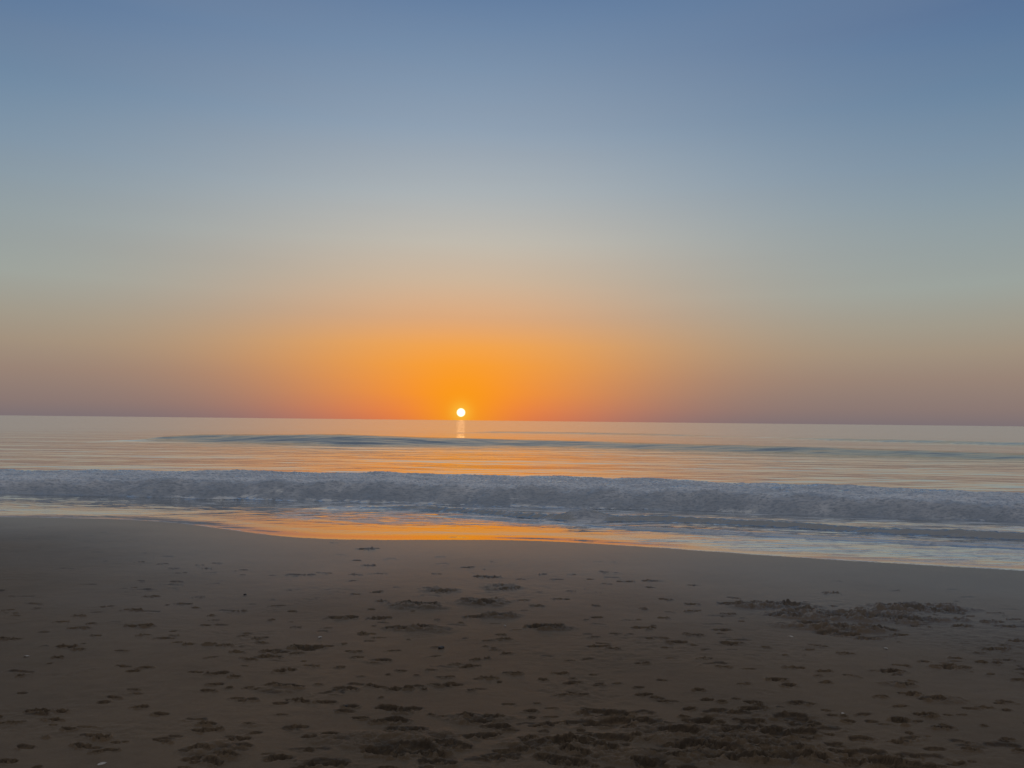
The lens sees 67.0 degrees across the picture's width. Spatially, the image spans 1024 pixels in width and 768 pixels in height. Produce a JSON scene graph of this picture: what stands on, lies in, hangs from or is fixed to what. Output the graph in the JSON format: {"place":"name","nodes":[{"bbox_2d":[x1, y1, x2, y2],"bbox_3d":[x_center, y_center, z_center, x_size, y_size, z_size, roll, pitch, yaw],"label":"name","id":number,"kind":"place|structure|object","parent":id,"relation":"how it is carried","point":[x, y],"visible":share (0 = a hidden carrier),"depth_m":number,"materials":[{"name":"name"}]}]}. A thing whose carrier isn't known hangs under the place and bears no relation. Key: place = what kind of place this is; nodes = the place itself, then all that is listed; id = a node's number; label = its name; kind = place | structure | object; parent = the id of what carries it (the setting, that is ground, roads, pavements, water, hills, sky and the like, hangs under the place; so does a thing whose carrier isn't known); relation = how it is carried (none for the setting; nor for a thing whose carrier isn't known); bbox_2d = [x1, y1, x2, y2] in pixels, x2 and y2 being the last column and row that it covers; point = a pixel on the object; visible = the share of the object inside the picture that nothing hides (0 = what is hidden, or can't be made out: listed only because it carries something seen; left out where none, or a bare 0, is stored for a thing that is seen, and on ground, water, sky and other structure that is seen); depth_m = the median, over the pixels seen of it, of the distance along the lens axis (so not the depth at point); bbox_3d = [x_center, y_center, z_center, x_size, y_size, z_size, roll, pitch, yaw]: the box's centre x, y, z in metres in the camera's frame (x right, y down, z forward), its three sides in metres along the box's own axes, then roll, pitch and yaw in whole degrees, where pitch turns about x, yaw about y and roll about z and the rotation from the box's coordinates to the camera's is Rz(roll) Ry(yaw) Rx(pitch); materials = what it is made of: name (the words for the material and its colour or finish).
{"place":"outdoors","nodes":[
{"label":"outdoors","id":0,"kind":"place"},
{"bbox_2d":[0,517,1023,767],"bbox_3d":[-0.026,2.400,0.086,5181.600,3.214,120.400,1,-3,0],"label":"sand beach","id":1,"kind":"structure","parent":0,"point":[156,645],"depth_m":6.12,"materials":[{"name":"brown sand"}]},
{"bbox_2d":[0,415,1023,570],"bbox_3d":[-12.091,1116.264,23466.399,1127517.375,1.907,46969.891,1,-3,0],"label":"sea","id":2,"kind":"structure","parent":0,"point":[33,443],"depth_m":39.02,"materials":[{"name":"liquid"}]},
{"bbox_2d":[0,469,1023,522],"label":"breaking wave","id":3,"kind":"object","parent":2,"relation":"on","point":[561,492],"visible":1,"depth_m":22.65,"materials":[{"name":"liquid"}]},
{"bbox_2d":[108,434,1023,460],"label":"swell wave","id":4,"kind":"object","parent":2,"relation":"on","point":[330,440],"visible":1,"depth_m":71.39,"materials":[{"name":"liquid"}]},
{"bbox_2d":[327,505,1023,539],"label":"shore wave","id":5,"kind":"object","parent":2,"relation":"on","point":[586,514],"visible":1,"depth_m":16.48,"materials":[{"name":"liquid"}]},
{"bbox_2d":[439,431,1023,445],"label":"swell wave","id":6,"kind":"object","parent":2,"relation":"attached to","point":[935,441],"visible":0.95,"depth_m":124.34,"materials":[{"name":"liquid"}]},
{"bbox_2d":[0,0,1023,425],"label":"sky","id":7,"kind":"structure","parent":0,"point":[670,211],"materials":[{"name":"blue"}]}
]}

